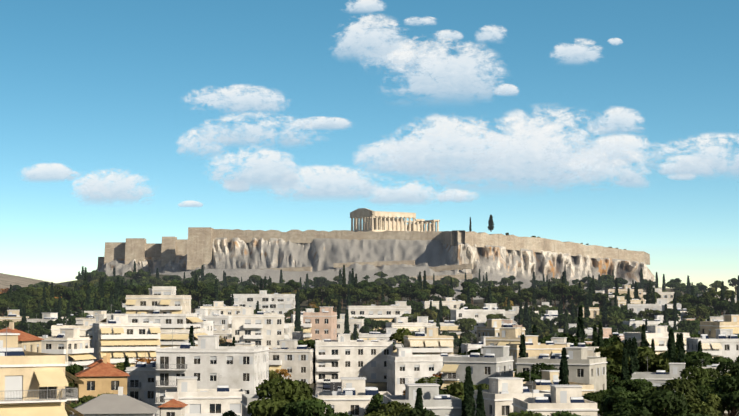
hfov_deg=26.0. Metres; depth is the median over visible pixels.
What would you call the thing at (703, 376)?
pine tree
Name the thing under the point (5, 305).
pine tree
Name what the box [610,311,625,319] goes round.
broadleaf tree
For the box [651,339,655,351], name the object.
cypress tree
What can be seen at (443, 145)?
cloud
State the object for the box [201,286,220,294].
pine tree
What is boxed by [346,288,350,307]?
cypress tree
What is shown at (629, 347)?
cypress tree
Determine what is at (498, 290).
pine tree
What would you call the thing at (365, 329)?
pine tree
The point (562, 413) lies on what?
pine tree
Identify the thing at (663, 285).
cypress tree
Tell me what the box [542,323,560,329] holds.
pine tree
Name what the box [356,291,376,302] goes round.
pine tree
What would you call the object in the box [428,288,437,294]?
pine tree
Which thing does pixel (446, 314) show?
pine tree
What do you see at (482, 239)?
acropolis wall
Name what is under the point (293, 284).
pine tree
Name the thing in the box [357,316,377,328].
pine tree
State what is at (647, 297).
cypress tree
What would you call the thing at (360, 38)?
cloud
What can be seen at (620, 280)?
pine tree
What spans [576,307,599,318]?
building
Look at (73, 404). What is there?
broadleaf tree
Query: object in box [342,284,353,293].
pine tree
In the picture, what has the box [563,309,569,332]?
cypress tree
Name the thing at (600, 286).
pine tree
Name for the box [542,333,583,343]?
pine tree
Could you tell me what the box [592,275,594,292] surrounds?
cypress tree
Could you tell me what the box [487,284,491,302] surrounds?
cypress tree
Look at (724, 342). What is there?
building
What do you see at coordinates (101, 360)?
building
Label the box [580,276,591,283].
pine tree
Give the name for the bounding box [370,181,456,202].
cloud
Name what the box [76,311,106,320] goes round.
building
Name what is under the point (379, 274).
pine tree
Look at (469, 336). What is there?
broadleaf tree
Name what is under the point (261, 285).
cypress tree
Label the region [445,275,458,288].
pine tree
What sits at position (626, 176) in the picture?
cloud
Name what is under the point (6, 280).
terrain
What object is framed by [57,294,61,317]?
cypress tree
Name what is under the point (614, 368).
pine tree
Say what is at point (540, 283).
pine tree
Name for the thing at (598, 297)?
pine tree
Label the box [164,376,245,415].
building
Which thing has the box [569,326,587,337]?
pine tree
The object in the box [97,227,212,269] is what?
acropolis bastions
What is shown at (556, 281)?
pine tree
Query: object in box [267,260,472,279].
slope retaining walls
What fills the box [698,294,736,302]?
building
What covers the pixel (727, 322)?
building
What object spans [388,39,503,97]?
cloud
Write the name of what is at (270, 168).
cloud
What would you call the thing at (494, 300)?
pine tree
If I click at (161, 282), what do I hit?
pine tree
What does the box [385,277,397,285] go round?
pine tree
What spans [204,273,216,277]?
pine tree
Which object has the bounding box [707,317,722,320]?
building
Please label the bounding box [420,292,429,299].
pine tree
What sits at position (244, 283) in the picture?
pine tree
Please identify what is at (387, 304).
pine tree
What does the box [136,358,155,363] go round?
autumn tree
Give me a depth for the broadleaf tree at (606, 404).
246.32 m
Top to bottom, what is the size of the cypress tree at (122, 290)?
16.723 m
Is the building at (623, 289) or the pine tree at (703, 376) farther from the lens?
the building at (623, 289)
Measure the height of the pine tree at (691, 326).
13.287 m
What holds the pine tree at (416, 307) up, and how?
on the terrain
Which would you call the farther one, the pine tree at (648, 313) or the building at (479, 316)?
the pine tree at (648, 313)
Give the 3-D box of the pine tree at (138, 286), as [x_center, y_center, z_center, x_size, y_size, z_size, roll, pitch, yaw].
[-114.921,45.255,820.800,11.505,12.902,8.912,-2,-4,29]
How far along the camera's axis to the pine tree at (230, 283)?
914.18 m
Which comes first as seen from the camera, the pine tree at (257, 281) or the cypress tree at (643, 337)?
the cypress tree at (643, 337)
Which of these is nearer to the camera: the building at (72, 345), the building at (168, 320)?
the building at (72, 345)
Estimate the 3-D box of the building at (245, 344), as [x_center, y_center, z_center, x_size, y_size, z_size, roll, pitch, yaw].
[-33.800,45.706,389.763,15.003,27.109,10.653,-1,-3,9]
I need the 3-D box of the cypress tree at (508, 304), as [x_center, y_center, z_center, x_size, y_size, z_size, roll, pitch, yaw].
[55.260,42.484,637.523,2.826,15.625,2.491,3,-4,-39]
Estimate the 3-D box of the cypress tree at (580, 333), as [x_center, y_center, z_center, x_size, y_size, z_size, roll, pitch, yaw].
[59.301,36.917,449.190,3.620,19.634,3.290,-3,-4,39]
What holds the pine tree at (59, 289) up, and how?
on the terrain
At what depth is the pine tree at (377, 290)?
791.73 m
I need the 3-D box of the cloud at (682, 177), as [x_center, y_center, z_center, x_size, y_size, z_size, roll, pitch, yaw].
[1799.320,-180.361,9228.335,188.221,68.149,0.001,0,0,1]
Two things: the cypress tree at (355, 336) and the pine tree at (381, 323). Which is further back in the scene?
the pine tree at (381, 323)
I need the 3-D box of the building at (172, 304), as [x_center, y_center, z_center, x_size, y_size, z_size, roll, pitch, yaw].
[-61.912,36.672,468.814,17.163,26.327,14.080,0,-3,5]
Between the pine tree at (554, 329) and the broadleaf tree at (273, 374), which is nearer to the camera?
the broadleaf tree at (273, 374)
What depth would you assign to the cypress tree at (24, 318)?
500.91 m
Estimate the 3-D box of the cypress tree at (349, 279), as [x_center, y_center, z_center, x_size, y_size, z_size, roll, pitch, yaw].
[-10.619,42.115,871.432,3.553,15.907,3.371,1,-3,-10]
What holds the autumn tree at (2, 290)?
on the terrain
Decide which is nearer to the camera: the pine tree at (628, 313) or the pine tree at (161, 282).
the pine tree at (628, 313)
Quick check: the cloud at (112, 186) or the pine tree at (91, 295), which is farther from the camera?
the cloud at (112, 186)
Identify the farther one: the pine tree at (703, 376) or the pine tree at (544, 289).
the pine tree at (544, 289)
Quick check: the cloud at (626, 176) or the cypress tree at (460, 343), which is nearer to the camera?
the cypress tree at (460, 343)
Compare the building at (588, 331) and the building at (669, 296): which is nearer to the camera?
the building at (588, 331)
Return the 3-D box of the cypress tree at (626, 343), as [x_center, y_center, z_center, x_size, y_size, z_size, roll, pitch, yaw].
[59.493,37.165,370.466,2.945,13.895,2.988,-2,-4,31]
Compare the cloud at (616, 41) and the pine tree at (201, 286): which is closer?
the pine tree at (201, 286)
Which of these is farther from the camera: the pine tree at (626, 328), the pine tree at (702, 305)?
the pine tree at (702, 305)
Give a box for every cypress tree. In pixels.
[9,284,12,297]
[19,302,21,315]
[20,308,26,331]
[42,286,45,300]
[49,282,53,297]
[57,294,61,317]
[66,302,70,317]
[81,266,83,281]
[83,267,87,284]
[85,284,90,304]
[100,277,104,298]
[102,298,107,313]
[109,291,113,305]
[113,282,118,301]
[117,276,119,296]
[120,280,123,297]
[123,355,129,371]
[188,325,194,345]
[193,274,198,308]
[200,265,204,280]
[214,278,218,300]
[223,272,226,286]
[231,294,233,305]
[255,301,258,313]
[259,278,262,291]
[263,276,266,289]
[279,269,282,282]
[294,292,301,331]
[305,273,308,289]
[337,299,341,318]
[338,269,341,284]
[341,265,345,298]
[343,309,350,333]
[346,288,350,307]
[348,271,350,296]
[351,268,354,295]
[353,324,357,339]
[354,274,357,295]
[380,288,384,305]
[413,387,423,409]
[418,272,421,301]
[422,270,426,300]
[436,314,440,334]
[438,297,443,322]
[458,336,461,352]
[461,366,475,415]
[467,286,470,302]
[475,385,485,415]
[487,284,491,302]
[488,215,494,231]
[506,296,509,310]
[518,302,523,324]
[518,334,526,357]
[523,302,530,334]
[531,271,535,288]
[532,289,536,304]
[532,324,538,336]
[547,279,551,305]
[549,320,552,334]
[558,303,561,316]
[558,347,569,384]
[560,271,565,304]
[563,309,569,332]
[570,299,574,318]
[576,305,585,342]
[584,294,589,320]
[588,282,592,305]
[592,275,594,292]
[592,325,597,346]
[596,321,603,346]
[602,295,607,327]
[614,294,616,305]
[615,278,617,292]
[620,347,628,380]
[623,339,627,354]
[626,288,630,306]
[627,338,631,367]
[629,336,639,375]
[634,281,636,298]
[635,286,638,298]
[640,268,643,291]
[640,324,646,351]
[645,287,649,303]
[648,279,651,303]
[651,290,655,303]
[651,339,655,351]
[655,272,658,287]
[662,274,665,290]
[663,304,668,323]
[666,328,676,371]
[672,293,677,321]
[673,320,676,330]
[675,333,678,347]
[677,333,685,362]
[686,276,689,288]
[691,282,693,295]
[697,340,702,352]
[720,281,724,315]
[729,296,733,314]
[736,275,738,300]
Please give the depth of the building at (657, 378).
307.29 m
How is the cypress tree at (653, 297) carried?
on the terrain
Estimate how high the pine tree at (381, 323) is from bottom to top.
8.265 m
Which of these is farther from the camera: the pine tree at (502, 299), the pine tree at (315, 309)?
the pine tree at (502, 299)
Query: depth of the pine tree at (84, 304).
710.77 m
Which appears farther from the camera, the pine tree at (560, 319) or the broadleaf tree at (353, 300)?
the broadleaf tree at (353, 300)
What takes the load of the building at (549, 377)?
on the terrain
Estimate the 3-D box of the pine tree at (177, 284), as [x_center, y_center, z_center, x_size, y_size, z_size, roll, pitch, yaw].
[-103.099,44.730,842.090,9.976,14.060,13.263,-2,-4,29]
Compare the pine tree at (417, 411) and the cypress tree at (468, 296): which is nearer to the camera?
the pine tree at (417, 411)
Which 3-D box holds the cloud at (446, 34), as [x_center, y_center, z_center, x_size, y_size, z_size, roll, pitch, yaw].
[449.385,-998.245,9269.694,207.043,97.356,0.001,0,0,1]
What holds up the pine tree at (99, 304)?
on the terrain
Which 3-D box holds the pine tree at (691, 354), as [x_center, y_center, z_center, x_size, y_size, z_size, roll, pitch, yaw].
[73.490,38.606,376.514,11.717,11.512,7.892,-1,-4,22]
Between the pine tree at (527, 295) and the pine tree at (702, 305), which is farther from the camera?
the pine tree at (527, 295)
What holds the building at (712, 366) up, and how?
on the terrain
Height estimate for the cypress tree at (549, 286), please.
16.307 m
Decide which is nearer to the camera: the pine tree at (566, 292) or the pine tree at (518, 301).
the pine tree at (518, 301)
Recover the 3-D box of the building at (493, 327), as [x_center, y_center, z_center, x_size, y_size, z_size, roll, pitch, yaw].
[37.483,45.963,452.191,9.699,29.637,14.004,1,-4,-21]
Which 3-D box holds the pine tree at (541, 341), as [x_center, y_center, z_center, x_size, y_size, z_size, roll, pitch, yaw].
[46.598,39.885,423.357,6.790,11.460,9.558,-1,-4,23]
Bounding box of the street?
[315,382,340,396]
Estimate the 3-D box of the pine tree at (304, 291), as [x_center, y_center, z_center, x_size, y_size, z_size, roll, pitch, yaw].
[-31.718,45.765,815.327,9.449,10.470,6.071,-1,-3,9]
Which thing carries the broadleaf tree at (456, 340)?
on the terrain
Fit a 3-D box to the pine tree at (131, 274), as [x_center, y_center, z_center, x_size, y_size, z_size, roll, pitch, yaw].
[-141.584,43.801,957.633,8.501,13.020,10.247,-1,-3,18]
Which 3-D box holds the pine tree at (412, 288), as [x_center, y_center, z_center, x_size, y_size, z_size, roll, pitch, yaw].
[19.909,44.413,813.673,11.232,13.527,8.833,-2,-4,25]
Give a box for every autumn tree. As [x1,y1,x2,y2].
[0,288,8,293]
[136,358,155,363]
[219,336,225,344]
[275,368,290,378]
[308,302,318,307]
[503,297,513,306]
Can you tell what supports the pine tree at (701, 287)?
on the terrain
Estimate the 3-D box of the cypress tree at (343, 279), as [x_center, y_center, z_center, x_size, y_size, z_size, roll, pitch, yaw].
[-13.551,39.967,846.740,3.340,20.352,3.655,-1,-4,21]
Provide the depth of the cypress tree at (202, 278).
902.24 m
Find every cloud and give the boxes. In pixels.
[22,163,78,180]
[73,181,88,195]
[79,171,150,201]
[177,130,223,154]
[178,201,202,206]
[186,85,283,111]
[199,113,319,144]
[211,149,299,187]
[224,185,248,190]
[272,166,381,197]
[295,117,350,128]
[334,15,400,56]
[347,0,382,11]
[354,138,415,172]
[365,39,446,70]
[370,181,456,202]
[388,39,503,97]
[389,116,502,175]
[405,17,434,24]
[427,118,602,187]
[435,30,462,39]
[443,190,475,201]
[476,26,505,40]
[495,84,518,94]
[505,109,617,171]
[551,39,600,62]
[563,152,647,186]
[587,135,661,166]
[589,107,642,132]
[608,38,621,44]
[658,134,738,174]
[659,155,713,174]
[668,174,694,179]
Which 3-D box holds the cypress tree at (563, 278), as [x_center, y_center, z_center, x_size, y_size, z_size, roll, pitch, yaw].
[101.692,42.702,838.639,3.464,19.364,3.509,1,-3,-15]
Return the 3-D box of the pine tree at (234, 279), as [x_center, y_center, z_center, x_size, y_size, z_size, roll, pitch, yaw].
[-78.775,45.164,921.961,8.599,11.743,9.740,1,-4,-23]
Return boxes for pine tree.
[0,299,14,315]
[0,320,19,327]
[6,301,25,310]
[9,285,21,290]
[12,288,34,296]
[15,317,40,329]
[22,287,34,291]
[22,321,47,332]
[23,298,35,307]
[26,303,42,308]
[26,308,39,312]
[28,283,42,290]
[28,312,39,317]
[28,328,50,336]
[31,287,55,296]
[33,305,53,312]
[34,294,56,301]
[43,298,71,310]
[44,318,76,329]
[48,284,66,294]
[62,288,80,299]
[65,363,83,403]
[67,315,81,319]
[68,279,83,290]
[69,297,92,308]
[74,304,95,314]
[77,312,89,317]
[79,283,93,289]
[79,393,112,403]
[80,297,99,307]
[81,293,100,299]
[88,270,106,277]
[91,275,108,280]
[96,300,121,308]
[98,281,114,290]
[98,306,117,312]
[110,276,123,281]
[112,307,125,313]
[120,285,135,292]
[123,279,142,285]
[123,289,131,297]
[124,271,139,280]
[135,284,151,289]
[135,287,151,294]
[138,269,147,278]
[139,276,158,284]
[153,279,166,285]
[162,275,181,281]
[162,280,183,288]
[176,289,187,294]
[182,290,200,298]
[183,277,199,284]
[184,282,202,290]
[189,283,205,304]
[190,269,200,279]
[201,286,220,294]
[201,290,219,301]
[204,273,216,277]
[219,342,231,345]
[220,298,230,305]
[221,292,235,300]
[222,285,235,289]
[222,288,234,305]
[227,277,239,281]
[227,282,237,285]
[237,284,244,289]
[237,290,252,293]
[239,281,252,286]
[242,285,258,291]
[247,275,261,285]
[256,279,268,286]
[266,282,285,292]
[282,285,294,292]
[282,399,351,415]
[286,279,301,291]
[295,293,306,300]
[298,339,314,347]
[299,288,312,302]
[301,306,319,311]
[305,291,321,300]
[309,277,330,286]
[311,287,334,302]
[326,284,341,288]
[334,287,351,307]
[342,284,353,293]
[351,287,365,305]
[356,280,377,287]
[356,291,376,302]
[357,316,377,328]
[359,325,375,332]
[364,401,412,415]
[372,283,390,297]
[374,271,387,277]
[374,278,384,284]
[375,320,388,329]
[380,301,394,305]
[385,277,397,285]
[388,288,411,300]
[389,293,400,299]
[389,328,411,347]
[392,313,416,322]
[393,274,409,284]
[395,275,410,283]
[397,407,435,415]
[398,282,419,299]
[406,300,424,313]
[410,290,425,301]
[416,289,430,300]
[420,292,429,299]
[426,283,434,288]
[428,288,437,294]
[434,284,449,299]
[436,373,442,389]
[439,331,459,341]
[439,389,449,394]
[442,308,450,321]
[443,288,455,296]
[443,381,488,404]
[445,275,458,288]
[454,318,476,332]
[456,294,466,301]
[459,303,480,308]
[461,281,473,288]
[463,284,481,303]
[463,287,479,303]
[466,277,478,284]
[477,291,487,300]
[480,280,494,286]
[482,286,493,292]
[483,297,497,304]
[485,295,506,303]
[486,314,505,318]
[492,285,512,306]
[498,277,510,284]
[501,291,519,301]
[507,410,541,415]
[511,283,521,291]
[512,297,523,305]
[514,309,541,323]
[514,363,558,381]
[520,291,532,305]
[520,317,543,331]
[523,288,538,292]
[536,280,547,299]
[536,291,552,301]
[536,304,557,313]
[538,337,550,343]
[541,286,551,300]
[541,318,549,324]
[541,411,580,415]
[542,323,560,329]
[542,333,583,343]
[544,327,558,331]
[550,279,561,283]
[550,294,560,305]
[550,332,561,336]
[552,283,569,308]
[552,313,577,325]
[562,287,583,298]
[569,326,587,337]
[573,294,584,303]
[574,342,594,346]
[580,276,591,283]
[583,389,609,415]
[584,317,597,326]
[588,282,605,290]
[594,292,608,307]
[594,341,623,363]
[600,274,612,280]
[600,306,620,315]
[604,334,620,344]
[605,282,621,288]
[606,360,621,376]
[606,374,620,389]
[607,316,629,326]
[607,405,653,415]
[608,277,627,284]
[609,324,634,333]
[609,399,641,415]
[611,309,638,318]
[617,378,657,392]
[627,352,671,375]
[629,389,708,415]
[635,325,655,331]
[637,346,666,358]
[638,309,661,318]
[639,279,655,289]
[643,292,660,303]
[646,377,697,395]
[658,323,672,329]
[662,308,680,320]
[662,348,696,361]
[665,281,678,291]
[667,392,715,415]
[670,278,681,282]
[676,293,692,301]
[676,320,699,333]
[677,285,686,292]
[679,351,733,367]
[679,365,720,391]
[680,302,691,308]
[682,296,703,305]
[683,306,709,318]
[685,285,699,293]
[689,334,699,337]
[690,304,710,317]
[694,290,702,295]
[694,384,726,410]
[698,284,707,291]
[700,374,738,415]
[701,289,719,306]
[702,295,713,305]
[709,280,721,288]
[710,309,720,314]
[712,299,727,304]
[712,301,723,315]
[714,301,738,314]
[716,361,738,377]
[718,290,736,299]
[728,278,737,291]
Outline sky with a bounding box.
[0,0,738,293]
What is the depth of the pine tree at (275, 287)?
813.39 m
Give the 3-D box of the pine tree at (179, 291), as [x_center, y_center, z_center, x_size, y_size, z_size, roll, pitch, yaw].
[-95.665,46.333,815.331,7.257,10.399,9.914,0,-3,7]
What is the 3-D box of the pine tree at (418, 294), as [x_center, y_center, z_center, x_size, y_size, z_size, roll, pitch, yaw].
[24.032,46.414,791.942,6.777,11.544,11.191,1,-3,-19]
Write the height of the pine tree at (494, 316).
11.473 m
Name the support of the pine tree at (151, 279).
on the terrain
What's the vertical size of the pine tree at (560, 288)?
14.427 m
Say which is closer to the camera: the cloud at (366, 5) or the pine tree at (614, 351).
the pine tree at (614, 351)
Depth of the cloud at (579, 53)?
9079.47 m
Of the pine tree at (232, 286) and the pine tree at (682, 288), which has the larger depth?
the pine tree at (682, 288)
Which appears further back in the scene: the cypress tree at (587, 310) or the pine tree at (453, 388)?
the cypress tree at (587, 310)
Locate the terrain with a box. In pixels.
[0,273,738,415]
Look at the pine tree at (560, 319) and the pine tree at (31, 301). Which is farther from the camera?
the pine tree at (31, 301)
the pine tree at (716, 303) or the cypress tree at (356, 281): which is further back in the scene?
the cypress tree at (356, 281)
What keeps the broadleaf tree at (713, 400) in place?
on the terrain
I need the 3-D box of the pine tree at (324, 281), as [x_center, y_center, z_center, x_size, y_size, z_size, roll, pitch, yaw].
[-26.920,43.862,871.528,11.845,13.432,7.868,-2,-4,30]
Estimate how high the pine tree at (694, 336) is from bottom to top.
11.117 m
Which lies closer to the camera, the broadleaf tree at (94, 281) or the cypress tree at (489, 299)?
the cypress tree at (489, 299)
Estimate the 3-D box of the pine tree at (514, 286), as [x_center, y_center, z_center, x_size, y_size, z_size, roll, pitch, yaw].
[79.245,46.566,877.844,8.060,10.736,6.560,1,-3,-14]
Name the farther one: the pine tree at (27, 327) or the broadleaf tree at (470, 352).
the pine tree at (27, 327)
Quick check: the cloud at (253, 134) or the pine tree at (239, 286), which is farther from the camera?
the cloud at (253, 134)
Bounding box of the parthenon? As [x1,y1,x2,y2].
[350,208,439,231]
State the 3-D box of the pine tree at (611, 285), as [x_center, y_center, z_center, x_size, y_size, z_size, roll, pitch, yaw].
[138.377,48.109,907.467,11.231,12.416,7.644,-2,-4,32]
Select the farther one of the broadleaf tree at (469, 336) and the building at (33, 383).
the broadleaf tree at (469, 336)
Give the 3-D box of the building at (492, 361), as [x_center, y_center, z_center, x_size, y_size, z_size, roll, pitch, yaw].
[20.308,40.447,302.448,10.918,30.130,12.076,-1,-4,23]
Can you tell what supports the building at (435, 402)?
on the terrain
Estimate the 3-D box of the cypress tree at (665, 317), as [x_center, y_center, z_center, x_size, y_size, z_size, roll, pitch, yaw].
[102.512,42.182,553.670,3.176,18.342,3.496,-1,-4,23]
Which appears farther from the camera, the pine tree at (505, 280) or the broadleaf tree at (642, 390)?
the pine tree at (505, 280)
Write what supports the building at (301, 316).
on the terrain
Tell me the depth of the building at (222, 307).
623.38 m
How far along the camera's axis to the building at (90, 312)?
611.95 m
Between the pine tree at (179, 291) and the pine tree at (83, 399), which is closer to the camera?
the pine tree at (83, 399)
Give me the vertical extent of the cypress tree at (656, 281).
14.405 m
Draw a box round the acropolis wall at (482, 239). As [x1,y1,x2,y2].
[213,229,649,264]
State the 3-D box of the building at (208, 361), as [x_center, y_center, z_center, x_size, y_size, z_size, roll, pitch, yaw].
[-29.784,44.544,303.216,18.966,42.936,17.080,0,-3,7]
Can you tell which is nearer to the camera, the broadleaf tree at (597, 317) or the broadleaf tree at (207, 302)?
the broadleaf tree at (597, 317)
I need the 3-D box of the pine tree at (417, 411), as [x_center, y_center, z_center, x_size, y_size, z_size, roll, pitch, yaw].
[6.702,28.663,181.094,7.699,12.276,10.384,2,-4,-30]
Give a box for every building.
[0,310,28,321]
[0,322,44,352]
[0,326,83,415]
[27,313,67,322]
[40,328,95,368]
[45,319,95,354]
[61,311,92,318]
[70,387,158,415]
[75,314,106,324]
[75,356,129,401]
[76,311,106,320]
[87,353,115,366]
[90,328,206,347]
[92,314,160,366]
[101,304,202,328]
[125,288,191,313]
[125,352,155,415]
[152,286,176,294]
[155,329,269,415]
[158,392,187,415]
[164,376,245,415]
[195,309,232,329]
[197,314,213,334]
[198,301,241,314]
[210,310,220,314]
[213,325,231,340]
[228,307,288,348]
[231,290,295,313]
[234,340,254,345]
[241,394,316,415]
[255,308,276,313]
[269,338,314,383]
[284,323,294,339]
[291,308,313,327]
[292,332,302,340]
[303,305,337,340]
[313,333,396,383]
[316,376,390,415]
[337,314,363,339]
[346,301,411,330]
[358,327,403,353]
[382,376,461,415]
[386,317,431,332]
[386,348,456,394]
[403,324,453,354]
[417,316,461,337]
[421,297,464,320]
[441,342,513,389]
[451,303,504,336]
[461,336,495,352]
[473,371,549,415]
[477,319,525,343]
[481,327,521,353]
[501,319,522,326]
[505,305,537,324]
[506,335,567,368]
[512,381,598,415]
[515,341,607,391]
[523,367,595,396]
[540,310,557,323]
[551,337,598,350]
[554,343,602,356]
[558,324,592,335]
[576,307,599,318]
[587,328,624,340]
[593,291,614,304]
[600,284,642,299]
[611,296,644,306]
[621,315,677,329]
[621,326,688,354]
[628,299,680,314]
[631,357,693,389]
[643,288,674,303]
[661,305,698,322]
[685,329,738,362]
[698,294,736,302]
[699,310,738,337]
[702,364,730,412]
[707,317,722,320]
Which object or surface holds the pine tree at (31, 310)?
on the terrain
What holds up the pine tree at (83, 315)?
on the terrain
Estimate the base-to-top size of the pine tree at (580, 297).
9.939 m
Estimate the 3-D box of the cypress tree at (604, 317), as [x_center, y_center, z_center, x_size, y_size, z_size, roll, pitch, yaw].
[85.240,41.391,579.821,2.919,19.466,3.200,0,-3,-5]
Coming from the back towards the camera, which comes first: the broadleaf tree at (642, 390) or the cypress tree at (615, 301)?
the cypress tree at (615, 301)
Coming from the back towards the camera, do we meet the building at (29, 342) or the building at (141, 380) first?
the building at (141, 380)
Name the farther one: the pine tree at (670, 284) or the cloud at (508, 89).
the cloud at (508, 89)
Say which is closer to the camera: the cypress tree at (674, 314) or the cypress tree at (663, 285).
the cypress tree at (674, 314)
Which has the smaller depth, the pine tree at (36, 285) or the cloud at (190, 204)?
the pine tree at (36, 285)
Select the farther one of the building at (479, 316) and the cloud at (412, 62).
the cloud at (412, 62)
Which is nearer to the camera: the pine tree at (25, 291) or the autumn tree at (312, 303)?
the autumn tree at (312, 303)
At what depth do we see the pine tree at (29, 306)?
702.81 m
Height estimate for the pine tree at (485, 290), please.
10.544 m
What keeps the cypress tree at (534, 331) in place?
on the terrain
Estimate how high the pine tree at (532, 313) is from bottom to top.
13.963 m
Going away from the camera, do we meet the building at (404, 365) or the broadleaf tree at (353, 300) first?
the building at (404, 365)
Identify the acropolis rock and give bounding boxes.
[96,238,673,299]
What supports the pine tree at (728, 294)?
on the terrain
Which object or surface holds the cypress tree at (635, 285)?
on the terrain
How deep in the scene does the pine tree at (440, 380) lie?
322.05 m
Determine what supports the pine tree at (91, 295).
on the terrain
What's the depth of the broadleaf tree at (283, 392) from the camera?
209.65 m
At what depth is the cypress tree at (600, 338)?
404.94 m
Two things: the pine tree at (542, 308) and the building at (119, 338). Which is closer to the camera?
the building at (119, 338)
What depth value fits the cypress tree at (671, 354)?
365.92 m
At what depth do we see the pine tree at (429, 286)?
837.95 m
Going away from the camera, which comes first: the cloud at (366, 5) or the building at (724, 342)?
the building at (724, 342)
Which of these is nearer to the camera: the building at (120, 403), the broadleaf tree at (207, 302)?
the building at (120, 403)
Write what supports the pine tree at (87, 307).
on the terrain
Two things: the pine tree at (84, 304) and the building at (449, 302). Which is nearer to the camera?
the pine tree at (84, 304)
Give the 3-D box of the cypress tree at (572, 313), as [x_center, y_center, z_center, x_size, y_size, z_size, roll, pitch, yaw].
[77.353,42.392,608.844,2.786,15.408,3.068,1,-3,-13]
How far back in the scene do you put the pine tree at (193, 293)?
789.22 m
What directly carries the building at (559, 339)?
on the terrain
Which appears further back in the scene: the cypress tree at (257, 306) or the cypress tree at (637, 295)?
the cypress tree at (637, 295)
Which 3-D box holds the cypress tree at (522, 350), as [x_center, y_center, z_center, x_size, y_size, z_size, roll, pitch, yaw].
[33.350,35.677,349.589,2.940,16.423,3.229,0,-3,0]
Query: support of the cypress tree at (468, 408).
on the terrain
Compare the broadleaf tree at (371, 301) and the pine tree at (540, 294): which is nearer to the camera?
the broadleaf tree at (371, 301)
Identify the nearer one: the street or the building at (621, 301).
the street
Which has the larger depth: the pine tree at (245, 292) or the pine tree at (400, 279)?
the pine tree at (400, 279)
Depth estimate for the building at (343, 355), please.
411.83 m
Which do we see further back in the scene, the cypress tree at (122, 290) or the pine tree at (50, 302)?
the cypress tree at (122, 290)
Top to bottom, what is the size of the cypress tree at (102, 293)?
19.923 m
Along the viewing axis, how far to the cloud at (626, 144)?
9155.65 m
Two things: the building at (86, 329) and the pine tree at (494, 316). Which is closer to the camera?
the building at (86, 329)
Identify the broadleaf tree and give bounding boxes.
[65,377,77,403]
[65,402,81,415]
[71,305,77,310]
[88,279,99,283]
[115,362,130,370]
[191,300,198,312]
[200,298,212,305]
[222,410,239,415]
[247,376,321,415]
[269,370,282,380]
[284,308,295,319]
[308,297,320,306]
[319,303,333,310]
[325,294,338,306]
[329,299,337,311]
[350,294,359,305]
[363,393,382,414]
[365,299,374,305]
[373,295,380,305]
[414,376,439,388]
[421,308,437,319]
[428,295,443,300]
[453,336,459,348]
[456,336,467,346]
[460,331,476,341]
[461,350,481,354]
[528,305,538,310]
[538,331,549,339]
[593,314,609,320]
[599,385,625,412]
[602,391,645,415]
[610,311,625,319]
[631,316,643,320]
[631,385,650,394]
[695,317,706,321]
[702,393,723,415]
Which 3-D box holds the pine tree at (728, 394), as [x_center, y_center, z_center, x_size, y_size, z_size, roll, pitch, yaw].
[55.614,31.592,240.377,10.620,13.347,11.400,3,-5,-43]
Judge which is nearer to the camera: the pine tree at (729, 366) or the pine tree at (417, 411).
the pine tree at (417, 411)
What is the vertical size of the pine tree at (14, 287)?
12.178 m
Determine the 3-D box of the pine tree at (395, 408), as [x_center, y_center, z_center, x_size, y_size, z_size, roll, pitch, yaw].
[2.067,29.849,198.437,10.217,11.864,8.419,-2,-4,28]
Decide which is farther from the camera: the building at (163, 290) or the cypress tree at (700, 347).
the building at (163, 290)
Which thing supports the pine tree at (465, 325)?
on the terrain
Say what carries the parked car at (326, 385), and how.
on the street
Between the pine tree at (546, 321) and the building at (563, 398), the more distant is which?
the pine tree at (546, 321)
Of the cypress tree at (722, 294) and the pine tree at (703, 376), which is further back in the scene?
the cypress tree at (722, 294)
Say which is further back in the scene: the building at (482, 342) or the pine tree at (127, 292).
the pine tree at (127, 292)
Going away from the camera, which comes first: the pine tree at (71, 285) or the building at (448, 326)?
the building at (448, 326)
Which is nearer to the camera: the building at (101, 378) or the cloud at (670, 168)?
the building at (101, 378)
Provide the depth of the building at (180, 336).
451.81 m
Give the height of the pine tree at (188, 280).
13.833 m
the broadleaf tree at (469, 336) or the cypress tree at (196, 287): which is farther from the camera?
the cypress tree at (196, 287)
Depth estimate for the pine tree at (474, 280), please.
929.26 m
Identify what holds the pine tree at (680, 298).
on the terrain
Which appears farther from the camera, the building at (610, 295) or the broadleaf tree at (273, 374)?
the building at (610, 295)
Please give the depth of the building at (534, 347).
353.65 m
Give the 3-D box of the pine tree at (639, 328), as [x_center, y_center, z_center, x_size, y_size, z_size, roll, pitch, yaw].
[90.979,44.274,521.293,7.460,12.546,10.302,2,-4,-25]
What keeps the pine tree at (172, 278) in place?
on the terrain
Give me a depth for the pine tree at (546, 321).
600.33 m
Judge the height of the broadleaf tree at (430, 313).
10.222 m
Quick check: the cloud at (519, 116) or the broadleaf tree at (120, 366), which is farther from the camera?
the cloud at (519, 116)
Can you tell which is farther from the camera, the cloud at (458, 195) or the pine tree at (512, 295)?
the cloud at (458, 195)
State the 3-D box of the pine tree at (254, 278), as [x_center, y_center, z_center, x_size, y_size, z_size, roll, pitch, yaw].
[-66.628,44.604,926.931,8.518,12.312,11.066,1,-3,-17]
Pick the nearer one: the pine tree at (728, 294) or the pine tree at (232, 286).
the pine tree at (728, 294)
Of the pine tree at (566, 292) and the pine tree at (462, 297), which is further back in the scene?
the pine tree at (566, 292)
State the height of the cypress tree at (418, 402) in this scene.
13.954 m
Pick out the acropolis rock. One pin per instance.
(237, 258)
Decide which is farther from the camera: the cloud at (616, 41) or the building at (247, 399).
the cloud at (616, 41)
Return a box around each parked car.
[323,379,330,384]
[323,383,329,388]
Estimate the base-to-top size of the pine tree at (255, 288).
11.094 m
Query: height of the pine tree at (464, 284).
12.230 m
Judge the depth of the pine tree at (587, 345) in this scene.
406.92 m
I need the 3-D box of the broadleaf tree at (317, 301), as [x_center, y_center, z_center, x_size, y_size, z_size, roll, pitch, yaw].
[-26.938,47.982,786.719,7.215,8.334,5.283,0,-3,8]
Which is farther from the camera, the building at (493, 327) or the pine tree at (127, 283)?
the pine tree at (127, 283)

